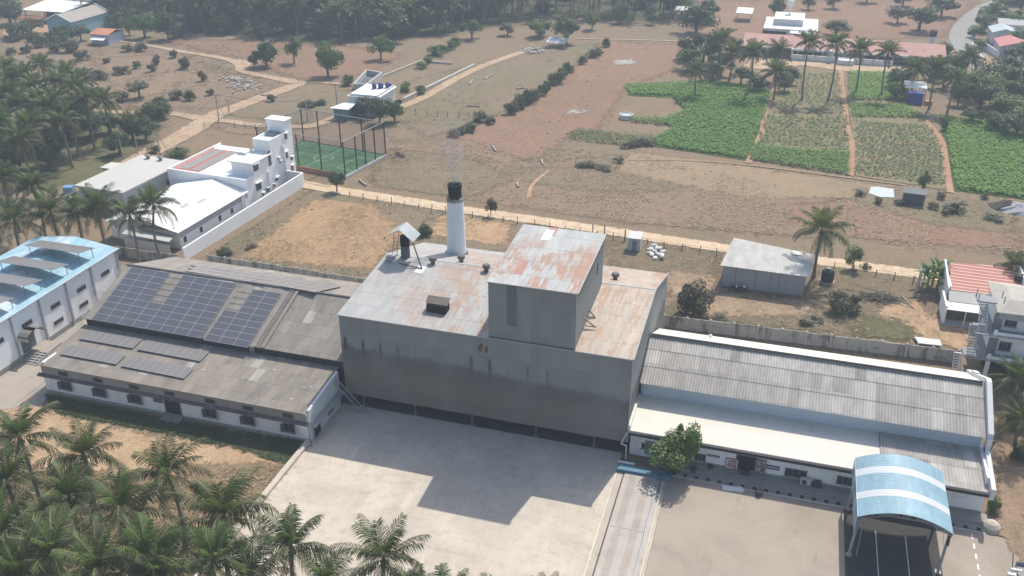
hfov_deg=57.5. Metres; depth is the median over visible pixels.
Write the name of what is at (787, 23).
white bungalow
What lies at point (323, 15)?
coconut palm
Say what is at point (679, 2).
broad tree
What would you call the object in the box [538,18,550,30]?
broad tree
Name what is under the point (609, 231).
gate fence
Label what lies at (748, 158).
field path
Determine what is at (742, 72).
broad tree
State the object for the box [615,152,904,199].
land
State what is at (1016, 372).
coconut palm
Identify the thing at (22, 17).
rusty lean to
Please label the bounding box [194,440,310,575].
kerb wall
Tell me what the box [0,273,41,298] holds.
solar table
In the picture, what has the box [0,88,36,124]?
coconut palm
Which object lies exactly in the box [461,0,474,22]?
coconut palm
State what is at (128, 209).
coconut palm
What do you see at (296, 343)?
warehouse shed
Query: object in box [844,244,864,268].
sapling
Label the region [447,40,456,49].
shrub
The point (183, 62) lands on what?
shrub
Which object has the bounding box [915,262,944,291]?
banana plant
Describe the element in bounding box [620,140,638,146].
shrub
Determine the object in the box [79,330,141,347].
solar array
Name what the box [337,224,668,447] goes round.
factory
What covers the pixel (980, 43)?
broad tree
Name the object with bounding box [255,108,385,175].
court fence
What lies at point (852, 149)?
field path
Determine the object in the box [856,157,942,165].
field path
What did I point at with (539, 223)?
post fence
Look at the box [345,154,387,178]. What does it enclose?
retaining wall
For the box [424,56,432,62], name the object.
shrub
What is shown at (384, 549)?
coconut palm
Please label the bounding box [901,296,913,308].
fallen log
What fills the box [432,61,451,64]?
field wall
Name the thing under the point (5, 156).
broad tree
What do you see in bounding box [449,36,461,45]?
shrub
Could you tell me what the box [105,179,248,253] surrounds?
white hall
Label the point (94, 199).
coconut palm
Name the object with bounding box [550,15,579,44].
broad tree
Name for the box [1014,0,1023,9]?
broad tree
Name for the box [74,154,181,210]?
flat annex
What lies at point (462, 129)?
shrub
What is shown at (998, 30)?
road house
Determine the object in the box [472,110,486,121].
shrub
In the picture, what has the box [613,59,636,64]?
pale patch
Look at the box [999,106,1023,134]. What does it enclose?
broad tree
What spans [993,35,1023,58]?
road house
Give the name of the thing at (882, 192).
pond water
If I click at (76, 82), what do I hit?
coconut palm
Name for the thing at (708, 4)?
broad tree
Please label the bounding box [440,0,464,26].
coconut palm
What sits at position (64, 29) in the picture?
broad tree
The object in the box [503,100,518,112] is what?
shrub
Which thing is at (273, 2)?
coconut palm
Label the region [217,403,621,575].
concrete yard
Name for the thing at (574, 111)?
pale patch
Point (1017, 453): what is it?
shrub
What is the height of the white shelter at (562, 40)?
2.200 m
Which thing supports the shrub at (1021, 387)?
on the land at (1011, 495)
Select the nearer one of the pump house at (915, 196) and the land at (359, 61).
the pump house at (915, 196)
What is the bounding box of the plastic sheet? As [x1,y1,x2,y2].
[722,485,743,491]
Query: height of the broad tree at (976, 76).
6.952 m
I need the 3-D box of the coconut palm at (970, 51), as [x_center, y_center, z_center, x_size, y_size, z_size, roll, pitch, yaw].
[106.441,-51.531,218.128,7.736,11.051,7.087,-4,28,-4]
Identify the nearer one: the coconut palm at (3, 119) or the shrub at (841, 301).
the shrub at (841, 301)
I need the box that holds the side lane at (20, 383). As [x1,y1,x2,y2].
[0,319,86,430]
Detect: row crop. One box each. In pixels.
[758,113,851,149]
[773,71,845,113]
[854,117,946,183]
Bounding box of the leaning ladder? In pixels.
[333,377,365,413]
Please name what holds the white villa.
on the ground at (490, 42)
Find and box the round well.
[619,112,632,119]
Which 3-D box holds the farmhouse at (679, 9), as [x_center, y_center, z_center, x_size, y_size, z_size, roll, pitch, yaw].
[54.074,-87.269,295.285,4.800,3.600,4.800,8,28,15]
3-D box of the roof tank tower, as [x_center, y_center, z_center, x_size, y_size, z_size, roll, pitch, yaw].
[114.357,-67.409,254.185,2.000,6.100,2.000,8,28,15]
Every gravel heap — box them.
[987,199,1012,211]
[1000,202,1023,215]
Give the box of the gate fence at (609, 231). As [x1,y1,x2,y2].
[592,224,625,240]
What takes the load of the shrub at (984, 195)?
on the ground at (490, 42)
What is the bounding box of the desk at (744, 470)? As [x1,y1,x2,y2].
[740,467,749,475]
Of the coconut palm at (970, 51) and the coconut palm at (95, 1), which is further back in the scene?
the coconut palm at (95, 1)
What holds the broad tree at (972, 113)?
on the ground at (490, 42)
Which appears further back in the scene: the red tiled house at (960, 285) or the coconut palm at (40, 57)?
the coconut palm at (40, 57)
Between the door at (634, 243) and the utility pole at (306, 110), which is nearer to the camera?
the door at (634, 243)
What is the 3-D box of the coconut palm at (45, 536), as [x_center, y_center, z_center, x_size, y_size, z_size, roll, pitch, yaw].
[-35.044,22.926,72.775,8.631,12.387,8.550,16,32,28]
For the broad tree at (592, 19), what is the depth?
278.28 m
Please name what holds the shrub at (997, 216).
on the ground at (490, 42)
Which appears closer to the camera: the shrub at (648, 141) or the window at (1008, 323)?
the window at (1008, 323)
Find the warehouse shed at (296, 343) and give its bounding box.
[32,257,361,441]
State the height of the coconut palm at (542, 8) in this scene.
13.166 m
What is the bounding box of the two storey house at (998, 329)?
[952,281,1023,376]
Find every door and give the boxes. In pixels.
[21,331,36,352]
[163,400,182,415]
[313,423,321,437]
[632,240,636,250]
[985,337,998,353]
[991,313,1002,329]
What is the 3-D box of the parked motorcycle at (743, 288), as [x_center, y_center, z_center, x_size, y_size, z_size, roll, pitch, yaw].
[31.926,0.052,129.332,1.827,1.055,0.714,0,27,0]
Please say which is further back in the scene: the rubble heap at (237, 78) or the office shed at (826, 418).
the rubble heap at (237, 78)
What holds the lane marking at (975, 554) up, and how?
on the tarmac yard at (705, 529)
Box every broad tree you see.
[0,0,23,22]
[0,135,31,170]
[4,22,33,34]
[19,16,45,30]
[27,140,65,169]
[34,113,69,143]
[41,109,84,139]
[52,23,70,34]
[70,23,90,40]
[77,105,105,137]
[98,112,118,133]
[100,130,129,154]
[105,6,129,26]
[116,109,151,139]
[117,16,135,34]
[124,80,148,97]
[127,11,155,37]
[133,115,157,139]
[134,101,165,121]
[150,10,179,39]
[154,100,172,114]
[209,13,233,32]
[247,54,260,66]
[251,38,277,65]
[284,36,302,62]
[302,18,324,36]
[315,41,345,76]
[328,170,344,191]
[353,96,371,118]
[366,34,394,59]
[367,6,411,38]
[369,96,393,123]
[382,97,404,121]
[400,6,422,23]
[422,5,447,32]
[457,19,483,38]
[499,22,514,34]
[529,18,548,36]
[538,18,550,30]
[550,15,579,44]
[585,11,599,29]
[612,8,626,23]
[644,12,658,24]
[647,427,695,472]
[665,0,693,8]
[673,4,720,32]
[675,420,702,468]
[676,43,705,68]
[677,35,704,56]
[692,32,719,61]
[697,0,720,18]
[702,60,724,79]
[707,52,736,74]
[728,36,743,49]
[729,66,754,84]
[746,72,771,90]
[769,0,786,14]
[778,71,793,91]
[782,66,801,83]
[802,0,816,9]
[822,19,852,32]
[825,0,841,8]
[884,65,916,86]
[885,5,907,23]
[888,82,907,98]
[893,0,911,5]
[904,5,939,30]
[916,63,938,79]
[917,171,931,188]
[925,0,961,16]
[929,63,957,87]
[939,41,953,55]
[946,53,970,68]
[950,80,970,104]
[958,68,985,99]
[963,106,985,120]
[966,74,1008,109]
[967,24,985,38]
[970,58,1008,76]
[973,39,987,48]
[975,11,996,30]
[978,6,991,15]
[980,71,1020,98]
[984,110,1008,129]
[985,1,1012,20]
[987,91,1023,113]
[990,59,1023,81]
[992,0,1019,6]
[993,9,1023,18]
[996,52,1023,65]
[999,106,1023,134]
[1004,41,1023,57]
[1008,76,1023,99]
[1010,26,1023,38]
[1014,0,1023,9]
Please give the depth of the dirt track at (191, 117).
203.36 m
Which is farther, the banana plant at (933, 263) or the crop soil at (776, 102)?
the crop soil at (776, 102)
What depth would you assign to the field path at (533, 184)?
166.28 m
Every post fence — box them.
[349,191,716,255]
[834,262,914,282]
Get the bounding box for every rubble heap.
[211,75,260,83]
[226,81,264,93]
[519,46,544,53]
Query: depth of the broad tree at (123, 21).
271.80 m
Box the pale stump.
[915,267,924,291]
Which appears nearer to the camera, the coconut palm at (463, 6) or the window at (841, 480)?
the window at (841, 480)
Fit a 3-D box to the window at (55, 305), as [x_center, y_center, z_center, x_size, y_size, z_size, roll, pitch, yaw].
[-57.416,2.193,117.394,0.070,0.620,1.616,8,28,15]
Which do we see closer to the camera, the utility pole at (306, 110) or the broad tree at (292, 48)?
the utility pole at (306, 110)
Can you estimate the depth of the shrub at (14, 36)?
266.10 m
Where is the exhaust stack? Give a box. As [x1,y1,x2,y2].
[385,222,421,268]
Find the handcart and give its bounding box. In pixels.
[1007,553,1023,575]
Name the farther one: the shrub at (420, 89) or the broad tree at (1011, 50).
the broad tree at (1011, 50)
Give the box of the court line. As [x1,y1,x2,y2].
[294,142,380,171]
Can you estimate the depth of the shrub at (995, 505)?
88.56 m
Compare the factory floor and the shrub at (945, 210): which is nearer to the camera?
the factory floor
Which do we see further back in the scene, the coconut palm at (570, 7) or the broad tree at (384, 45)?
the coconut palm at (570, 7)
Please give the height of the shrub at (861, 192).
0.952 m
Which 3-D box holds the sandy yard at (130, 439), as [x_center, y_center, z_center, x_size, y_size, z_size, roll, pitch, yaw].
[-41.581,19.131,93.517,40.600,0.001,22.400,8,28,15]
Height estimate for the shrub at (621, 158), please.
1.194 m
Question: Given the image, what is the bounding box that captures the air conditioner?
[800,476,810,485]
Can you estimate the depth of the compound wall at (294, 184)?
150.83 m
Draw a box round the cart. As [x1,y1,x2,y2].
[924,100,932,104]
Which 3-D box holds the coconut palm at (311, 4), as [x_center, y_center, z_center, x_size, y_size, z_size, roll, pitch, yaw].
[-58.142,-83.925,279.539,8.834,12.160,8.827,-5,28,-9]
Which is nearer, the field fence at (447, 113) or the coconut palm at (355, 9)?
the field fence at (447, 113)
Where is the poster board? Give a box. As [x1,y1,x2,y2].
[754,459,766,474]
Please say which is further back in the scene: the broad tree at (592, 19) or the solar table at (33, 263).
the broad tree at (592, 19)
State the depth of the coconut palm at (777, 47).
225.00 m
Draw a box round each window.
[22,319,32,328]
[50,300,60,310]
[54,316,63,325]
[57,380,71,391]
[77,284,85,292]
[79,299,88,308]
[91,387,106,397]
[101,269,109,277]
[126,394,141,404]
[201,408,216,419]
[239,415,254,426]
[253,162,259,171]
[255,180,262,190]
[280,422,295,434]
[640,442,649,450]
[694,453,705,462]
[783,467,807,478]
[835,475,851,486]
[997,341,1011,352]
[1003,320,1017,328]
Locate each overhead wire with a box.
[157,94,214,129]
[218,94,301,101]
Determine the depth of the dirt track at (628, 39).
268.38 m
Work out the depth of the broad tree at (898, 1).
311.75 m
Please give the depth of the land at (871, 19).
295.23 m
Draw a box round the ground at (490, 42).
[0,0,1023,564]
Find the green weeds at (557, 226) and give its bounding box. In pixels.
[224,191,955,344]
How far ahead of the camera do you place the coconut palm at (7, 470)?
79.01 m
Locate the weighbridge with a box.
[583,460,671,575]
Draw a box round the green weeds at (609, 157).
[369,43,991,230]
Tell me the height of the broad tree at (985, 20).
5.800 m
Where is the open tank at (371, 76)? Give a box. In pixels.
[353,70,382,89]
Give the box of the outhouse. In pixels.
[627,230,643,250]
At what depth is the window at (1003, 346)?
108.02 m
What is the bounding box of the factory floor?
[352,337,629,453]
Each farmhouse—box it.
[72,0,109,12]
[675,6,687,16]
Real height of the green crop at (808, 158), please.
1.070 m
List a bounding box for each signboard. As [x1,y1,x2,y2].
[725,457,738,469]
[766,464,779,470]
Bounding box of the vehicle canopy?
[845,454,952,574]
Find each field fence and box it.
[203,122,266,129]
[405,107,469,118]
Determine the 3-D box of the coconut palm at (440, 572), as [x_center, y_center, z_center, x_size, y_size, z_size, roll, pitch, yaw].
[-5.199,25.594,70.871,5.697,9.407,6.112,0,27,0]
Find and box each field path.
[526,170,550,197]
[627,159,906,185]
[745,80,778,162]
[767,130,938,142]
[838,70,855,175]
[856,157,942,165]
[924,120,953,192]
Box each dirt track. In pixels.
[94,109,200,119]
[119,40,305,162]
[216,115,336,127]
[228,59,251,69]
[302,180,938,279]
[305,81,352,85]
[401,47,531,107]
[576,38,686,41]
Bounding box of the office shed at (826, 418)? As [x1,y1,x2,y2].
[621,328,996,512]
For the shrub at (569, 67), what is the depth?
234.64 m
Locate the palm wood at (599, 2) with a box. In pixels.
[527,0,684,12]
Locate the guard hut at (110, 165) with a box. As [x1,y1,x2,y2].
[100,162,121,171]
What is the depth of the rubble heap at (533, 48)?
255.84 m
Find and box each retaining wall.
[296,165,343,178]
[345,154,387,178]
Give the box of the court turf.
[293,141,382,177]
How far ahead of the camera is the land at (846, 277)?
128.15 m
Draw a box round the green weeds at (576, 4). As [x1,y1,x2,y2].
[109,0,688,42]
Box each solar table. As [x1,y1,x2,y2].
[0,256,68,281]
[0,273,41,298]
[0,296,13,307]
[25,240,93,264]
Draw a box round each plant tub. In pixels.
[690,466,696,472]
[755,489,762,496]
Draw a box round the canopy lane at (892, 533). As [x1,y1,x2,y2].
[844,508,942,575]
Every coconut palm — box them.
[0,54,25,90]
[0,65,23,91]
[0,78,17,128]
[0,78,29,115]
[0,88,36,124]
[0,106,19,168]
[0,123,45,192]
[0,159,28,232]
[0,195,47,249]
[0,401,73,519]
[0,438,59,560]
[0,483,61,575]
[0,523,76,575]
[3,501,112,575]
[5,107,54,176]
[5,170,59,235]
[7,61,41,115]
[16,71,55,105]
[18,85,49,143]
[20,92,67,159]
[23,184,84,235]
[23,459,114,574]
[26,52,58,75]
[33,84,73,146]
[33,419,123,535]
[34,515,154,575]
[37,65,77,101]
[40,106,81,167]
[46,58,84,98]
[48,95,89,156]
[51,193,102,238]
[58,74,89,129]
[62,67,98,89]
[63,181,124,244]
[67,83,109,150]
[67,460,181,575]
[80,0,107,5]
[86,511,204,575]
[89,85,121,132]
[95,0,121,21]
[99,193,156,262]
[113,525,215,575]
[116,0,139,20]
[121,431,212,551]
[127,0,147,15]
[127,182,180,258]
[140,0,166,15]
[160,0,187,24]
[162,465,279,575]
[164,515,258,575]
[182,0,214,26]
[184,0,218,32]
[209,526,300,575]
[240,502,334,575]
[244,0,274,30]
[254,0,281,33]
[278,0,308,34]
[280,0,304,23]
[287,2,305,30]
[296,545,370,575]
[303,0,322,18]
[311,2,340,35]
[312,0,340,32]
[319,0,355,38]
[328,512,429,575]
[342,3,372,38]
[350,0,376,34]
[358,0,379,29]
[376,0,404,34]
[377,0,402,31]
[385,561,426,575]
[394,0,431,32]
[412,562,469,575]
[424,0,446,29]
[436,0,464,30]
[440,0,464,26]
[457,0,479,21]
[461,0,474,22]
[473,0,491,21]
[475,0,499,19]
[504,0,511,19]
[505,0,526,12]
[531,570,558,575]
[536,0,548,18]
[569,0,577,14]
[618,0,637,15]
[628,0,644,19]
[659,0,670,15]
[681,57,711,95]
[709,27,737,52]
[718,39,748,80]
[737,37,769,96]
[758,58,796,98]
[763,37,793,79]
[791,204,856,278]
[794,28,824,99]
[819,32,853,100]
[843,35,879,92]
[872,40,907,94]
[898,55,929,89]
[921,54,955,109]
[936,67,973,112]
[951,43,986,78]
[986,352,1023,411]
[993,250,1023,271]
[993,392,1023,452]
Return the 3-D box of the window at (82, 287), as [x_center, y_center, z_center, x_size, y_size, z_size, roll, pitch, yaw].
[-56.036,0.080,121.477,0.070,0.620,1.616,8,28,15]
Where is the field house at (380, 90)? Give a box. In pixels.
[330,82,396,119]
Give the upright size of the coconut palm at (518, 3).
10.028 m
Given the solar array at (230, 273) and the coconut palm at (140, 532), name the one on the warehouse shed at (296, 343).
the solar array at (230, 273)
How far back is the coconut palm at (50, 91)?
179.42 m
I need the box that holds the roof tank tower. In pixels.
[929,29,937,43]
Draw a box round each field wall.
[382,60,421,76]
[403,64,475,100]
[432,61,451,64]
[981,43,999,58]
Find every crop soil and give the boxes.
[626,80,771,159]
[753,71,848,174]
[847,71,945,189]
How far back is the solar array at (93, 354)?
106.79 m
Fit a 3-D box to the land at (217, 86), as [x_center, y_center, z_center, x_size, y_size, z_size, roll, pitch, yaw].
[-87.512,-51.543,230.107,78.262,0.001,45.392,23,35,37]
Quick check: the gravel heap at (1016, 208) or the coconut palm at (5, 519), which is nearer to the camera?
the coconut palm at (5, 519)
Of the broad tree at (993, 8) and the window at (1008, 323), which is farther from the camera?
the broad tree at (993, 8)
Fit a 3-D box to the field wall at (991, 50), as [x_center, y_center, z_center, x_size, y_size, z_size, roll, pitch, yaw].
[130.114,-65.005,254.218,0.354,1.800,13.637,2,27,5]
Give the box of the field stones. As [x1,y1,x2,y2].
[21,40,998,331]
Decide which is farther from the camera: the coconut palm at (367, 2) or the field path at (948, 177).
the coconut palm at (367, 2)
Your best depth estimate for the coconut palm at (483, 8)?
288.38 m
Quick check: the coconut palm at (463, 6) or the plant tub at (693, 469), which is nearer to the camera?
the plant tub at (693, 469)
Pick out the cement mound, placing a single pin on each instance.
(991, 526)
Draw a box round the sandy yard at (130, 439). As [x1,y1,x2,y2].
[0,403,284,505]
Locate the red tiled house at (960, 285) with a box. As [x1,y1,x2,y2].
[938,259,1023,329]
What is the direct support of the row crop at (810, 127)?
on the crop soil at (776, 102)
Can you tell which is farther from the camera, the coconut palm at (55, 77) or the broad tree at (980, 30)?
the broad tree at (980, 30)
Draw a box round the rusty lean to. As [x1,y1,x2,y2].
[15,15,47,22]
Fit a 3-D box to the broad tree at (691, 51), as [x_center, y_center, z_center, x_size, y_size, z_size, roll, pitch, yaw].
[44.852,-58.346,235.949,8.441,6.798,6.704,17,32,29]
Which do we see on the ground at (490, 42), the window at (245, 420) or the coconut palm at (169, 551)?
the coconut palm at (169, 551)
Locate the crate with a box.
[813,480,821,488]
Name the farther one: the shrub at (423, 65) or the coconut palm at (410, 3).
the coconut palm at (410, 3)
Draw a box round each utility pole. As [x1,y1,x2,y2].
[152,129,167,155]
[212,94,225,120]
[302,100,312,121]
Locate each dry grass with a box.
[208,193,955,339]
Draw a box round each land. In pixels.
[0,35,225,109]
[0,79,168,188]
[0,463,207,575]
[2,21,48,34]
[88,53,278,109]
[109,0,698,44]
[160,38,406,79]
[175,460,283,523]
[208,190,718,314]
[213,123,403,157]
[229,89,365,123]
[238,198,402,269]
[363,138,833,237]
[369,150,512,198]
[395,43,600,137]
[429,214,511,244]
[431,41,683,160]
[500,166,682,194]
[605,239,723,296]
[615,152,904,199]
[662,264,718,301]
[664,251,961,346]
[682,0,980,40]
[703,290,832,320]
[743,59,903,71]
[776,199,1023,251]
[853,187,1017,235]
[873,300,973,349]
[981,56,990,64]
[994,370,1023,561]
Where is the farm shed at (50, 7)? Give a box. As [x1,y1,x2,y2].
[23,0,90,22]
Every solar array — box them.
[61,345,125,363]
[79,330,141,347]
[92,267,236,337]
[121,356,193,378]
[137,340,208,360]
[185,264,275,283]
[204,289,280,347]
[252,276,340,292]
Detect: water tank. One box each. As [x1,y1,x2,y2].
[62,185,74,193]
[819,267,834,284]
[1014,273,1023,282]
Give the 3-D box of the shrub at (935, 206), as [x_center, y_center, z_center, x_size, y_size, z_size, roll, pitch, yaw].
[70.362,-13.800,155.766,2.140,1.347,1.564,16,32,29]
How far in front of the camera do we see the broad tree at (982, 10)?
290.24 m
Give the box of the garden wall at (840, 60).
[791,48,892,66]
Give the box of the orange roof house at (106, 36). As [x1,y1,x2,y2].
[89,28,124,44]
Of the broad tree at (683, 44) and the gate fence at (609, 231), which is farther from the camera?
the broad tree at (683, 44)
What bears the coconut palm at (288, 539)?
on the ground at (490, 42)
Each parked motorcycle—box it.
[728,285,740,290]
[736,285,748,291]
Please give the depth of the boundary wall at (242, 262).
133.05 m
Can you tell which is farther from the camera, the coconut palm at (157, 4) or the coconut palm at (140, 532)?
the coconut palm at (157, 4)
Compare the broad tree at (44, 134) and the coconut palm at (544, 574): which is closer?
the coconut palm at (544, 574)
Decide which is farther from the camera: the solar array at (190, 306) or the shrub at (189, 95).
the shrub at (189, 95)
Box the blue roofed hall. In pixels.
[0,236,120,376]
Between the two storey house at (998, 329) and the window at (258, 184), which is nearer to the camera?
the two storey house at (998, 329)
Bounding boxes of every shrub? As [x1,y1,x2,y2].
[3,30,24,41]
[5,47,16,53]
[19,44,33,52]
[25,31,37,41]
[31,33,50,47]
[44,31,53,37]
[47,41,60,51]
[48,32,68,42]
[57,38,79,51]
[73,49,90,60]
[87,69,109,79]
[102,57,110,62]
[112,65,132,73]
[115,90,128,101]
[119,44,135,51]
[132,61,141,67]
[135,41,147,50]
[138,10,158,19]
[145,144,161,153]
[147,63,156,71]
[149,95,169,103]
[151,55,159,64]
[164,146,191,155]
[167,89,182,100]
[169,49,176,57]
[170,29,185,37]
[178,55,189,67]
[182,90,196,99]
[197,70,207,80]
[205,88,213,94]
[209,12,230,21]
[216,246,233,256]
[244,243,258,249]
[251,25,269,37]
[267,94,274,101]
[298,99,316,106]
[301,5,317,14]
[314,99,326,104]
[340,74,354,85]
[400,85,409,91]
[401,81,409,86]
[414,85,425,94]
[415,61,428,68]
[416,222,432,236]
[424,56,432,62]
[426,45,444,56]
[436,44,450,51]
[446,128,460,136]
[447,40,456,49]
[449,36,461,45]
[451,8,464,19]
[457,125,470,133]
[463,122,477,131]
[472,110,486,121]
[485,115,495,123]
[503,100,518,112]
[513,92,525,109]
[522,88,538,104]
[531,88,540,98]
[534,1,554,11]
[536,84,547,94]
[542,80,550,89]
[547,72,558,85]
[551,69,567,82]
[558,66,567,75]
[562,62,574,72]
[575,159,598,166]
[577,55,587,63]
[586,49,601,57]
[595,47,604,54]
[595,163,612,170]
[602,37,610,46]
[611,3,626,11]
[611,156,624,162]
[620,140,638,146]
[629,0,651,9]
[629,136,647,145]
[641,137,658,144]
[643,7,656,14]
[676,278,716,317]
[712,312,728,322]
[798,318,815,325]
[810,315,823,322]
[827,288,861,313]
[855,189,866,195]
[859,262,871,268]
[874,196,882,203]
[893,198,910,204]
[928,201,939,208]
[936,190,946,198]
[941,117,948,128]
[942,204,955,214]
[944,199,968,214]
[980,193,989,199]
[982,210,1005,221]
[987,494,1002,513]
[997,362,1020,373]
[1005,407,1022,430]
[1008,378,1023,399]
[1009,440,1023,459]
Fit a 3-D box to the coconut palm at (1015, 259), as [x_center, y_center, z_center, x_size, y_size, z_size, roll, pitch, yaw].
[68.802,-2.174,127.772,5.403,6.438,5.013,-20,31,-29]
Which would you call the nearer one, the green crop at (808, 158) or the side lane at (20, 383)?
the side lane at (20, 383)
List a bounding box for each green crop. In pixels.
[566,127,653,145]
[624,81,674,94]
[631,115,665,125]
[652,78,771,156]
[749,141,850,173]
[848,69,909,100]
[849,101,924,117]
[943,116,1023,197]
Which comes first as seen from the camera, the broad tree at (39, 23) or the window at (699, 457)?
the window at (699, 457)
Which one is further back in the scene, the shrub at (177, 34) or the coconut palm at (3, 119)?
the shrub at (177, 34)
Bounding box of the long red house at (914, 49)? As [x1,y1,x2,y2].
[742,32,945,64]
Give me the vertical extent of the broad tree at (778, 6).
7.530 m
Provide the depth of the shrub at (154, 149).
180.20 m
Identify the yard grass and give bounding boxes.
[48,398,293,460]
[849,311,942,343]
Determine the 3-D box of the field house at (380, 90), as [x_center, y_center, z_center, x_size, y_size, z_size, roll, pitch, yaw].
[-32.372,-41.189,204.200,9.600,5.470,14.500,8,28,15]
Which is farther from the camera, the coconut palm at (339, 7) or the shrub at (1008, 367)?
the coconut palm at (339, 7)
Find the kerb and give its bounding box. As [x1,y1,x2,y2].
[672,472,986,531]
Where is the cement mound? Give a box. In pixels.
[981,519,1000,535]
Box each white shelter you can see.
[546,36,568,47]
[736,7,753,21]
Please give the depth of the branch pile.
127.14 m
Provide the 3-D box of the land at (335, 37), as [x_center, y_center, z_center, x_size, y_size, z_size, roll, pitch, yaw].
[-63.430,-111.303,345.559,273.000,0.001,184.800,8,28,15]
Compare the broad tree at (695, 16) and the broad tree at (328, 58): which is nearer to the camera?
the broad tree at (328, 58)
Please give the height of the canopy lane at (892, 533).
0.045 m
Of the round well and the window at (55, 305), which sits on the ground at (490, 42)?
the round well
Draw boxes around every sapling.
[484,197,496,215]
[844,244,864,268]
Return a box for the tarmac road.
[949,0,1002,68]
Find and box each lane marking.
[875,531,909,575]
[971,534,980,575]
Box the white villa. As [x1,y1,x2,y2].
[167,115,295,205]
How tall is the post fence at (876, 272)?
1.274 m
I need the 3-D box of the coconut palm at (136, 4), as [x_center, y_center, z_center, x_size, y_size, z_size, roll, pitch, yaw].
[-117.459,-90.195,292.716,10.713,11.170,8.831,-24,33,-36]
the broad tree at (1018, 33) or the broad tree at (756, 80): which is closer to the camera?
the broad tree at (756, 80)
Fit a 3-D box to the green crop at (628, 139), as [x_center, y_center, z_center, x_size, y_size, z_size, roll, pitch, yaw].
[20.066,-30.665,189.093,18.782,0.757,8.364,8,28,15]
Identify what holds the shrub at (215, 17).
on the ground at (490, 42)
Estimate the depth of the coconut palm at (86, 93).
178.02 m
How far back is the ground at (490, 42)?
186.29 m
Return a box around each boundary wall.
[112,246,178,260]
[206,254,364,282]
[663,314,960,362]
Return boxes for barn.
[44,3,109,37]
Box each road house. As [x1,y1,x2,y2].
[987,23,1014,43]
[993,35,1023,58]
[995,18,1023,30]
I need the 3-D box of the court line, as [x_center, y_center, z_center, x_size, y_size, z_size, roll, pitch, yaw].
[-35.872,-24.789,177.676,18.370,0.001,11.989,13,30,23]
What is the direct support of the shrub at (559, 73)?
on the land at (565, 95)
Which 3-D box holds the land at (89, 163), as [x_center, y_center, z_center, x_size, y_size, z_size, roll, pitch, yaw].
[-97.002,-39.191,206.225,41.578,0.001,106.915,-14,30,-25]
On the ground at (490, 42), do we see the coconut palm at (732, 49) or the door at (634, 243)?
the coconut palm at (732, 49)
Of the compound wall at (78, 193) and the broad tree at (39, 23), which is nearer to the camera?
the compound wall at (78, 193)
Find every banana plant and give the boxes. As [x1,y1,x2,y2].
[913,261,939,285]
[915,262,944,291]
[923,256,948,284]
[923,256,953,288]
[931,268,949,287]
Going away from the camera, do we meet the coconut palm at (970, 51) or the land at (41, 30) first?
the coconut palm at (970, 51)
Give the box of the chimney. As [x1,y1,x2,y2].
[445,182,467,254]
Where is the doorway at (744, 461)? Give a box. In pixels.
[734,454,757,470]
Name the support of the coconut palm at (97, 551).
on the ground at (490, 42)
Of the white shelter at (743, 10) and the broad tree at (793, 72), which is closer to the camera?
the broad tree at (793, 72)
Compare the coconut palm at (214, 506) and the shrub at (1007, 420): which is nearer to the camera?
the coconut palm at (214, 506)
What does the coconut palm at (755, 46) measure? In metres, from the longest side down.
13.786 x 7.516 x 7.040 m
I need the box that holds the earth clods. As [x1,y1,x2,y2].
[95,41,1011,332]
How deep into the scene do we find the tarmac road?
276.60 m
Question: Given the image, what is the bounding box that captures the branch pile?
[848,288,907,307]
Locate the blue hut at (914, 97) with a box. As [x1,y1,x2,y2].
[903,80,926,104]
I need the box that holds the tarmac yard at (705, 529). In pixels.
[645,477,1021,575]
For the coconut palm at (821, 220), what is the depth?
128.77 m
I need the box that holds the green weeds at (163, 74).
[8,37,312,169]
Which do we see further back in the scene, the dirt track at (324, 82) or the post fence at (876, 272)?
the dirt track at (324, 82)
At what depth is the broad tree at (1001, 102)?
196.48 m
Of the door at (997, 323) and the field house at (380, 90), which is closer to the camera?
the door at (997, 323)
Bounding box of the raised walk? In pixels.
[679,461,987,527]
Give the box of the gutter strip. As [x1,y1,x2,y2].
[671,475,992,535]
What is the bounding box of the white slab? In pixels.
[913,337,942,348]
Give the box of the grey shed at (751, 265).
[720,238,814,295]
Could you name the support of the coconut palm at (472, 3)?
on the ground at (490, 42)
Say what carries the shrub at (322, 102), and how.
on the land at (281, 106)
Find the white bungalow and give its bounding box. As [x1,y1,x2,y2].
[763,0,817,35]
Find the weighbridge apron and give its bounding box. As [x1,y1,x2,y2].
[585,472,666,575]
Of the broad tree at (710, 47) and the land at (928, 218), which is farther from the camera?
the broad tree at (710, 47)
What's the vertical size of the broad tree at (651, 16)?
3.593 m
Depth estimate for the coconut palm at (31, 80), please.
190.97 m
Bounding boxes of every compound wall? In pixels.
[63,189,80,204]
[182,170,304,258]
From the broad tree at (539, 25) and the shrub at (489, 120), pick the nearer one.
the shrub at (489, 120)
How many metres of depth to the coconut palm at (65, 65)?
199.15 m
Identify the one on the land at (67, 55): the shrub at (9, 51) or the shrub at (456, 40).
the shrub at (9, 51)
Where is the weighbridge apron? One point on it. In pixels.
(597, 546)
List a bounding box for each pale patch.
[564,109,587,113]
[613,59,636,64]
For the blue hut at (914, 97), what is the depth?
210.75 m
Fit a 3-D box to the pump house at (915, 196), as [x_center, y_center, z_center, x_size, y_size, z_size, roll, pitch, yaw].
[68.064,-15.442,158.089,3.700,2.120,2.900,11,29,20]
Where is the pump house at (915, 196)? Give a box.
[902,187,926,205]
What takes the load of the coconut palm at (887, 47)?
on the ground at (490, 42)

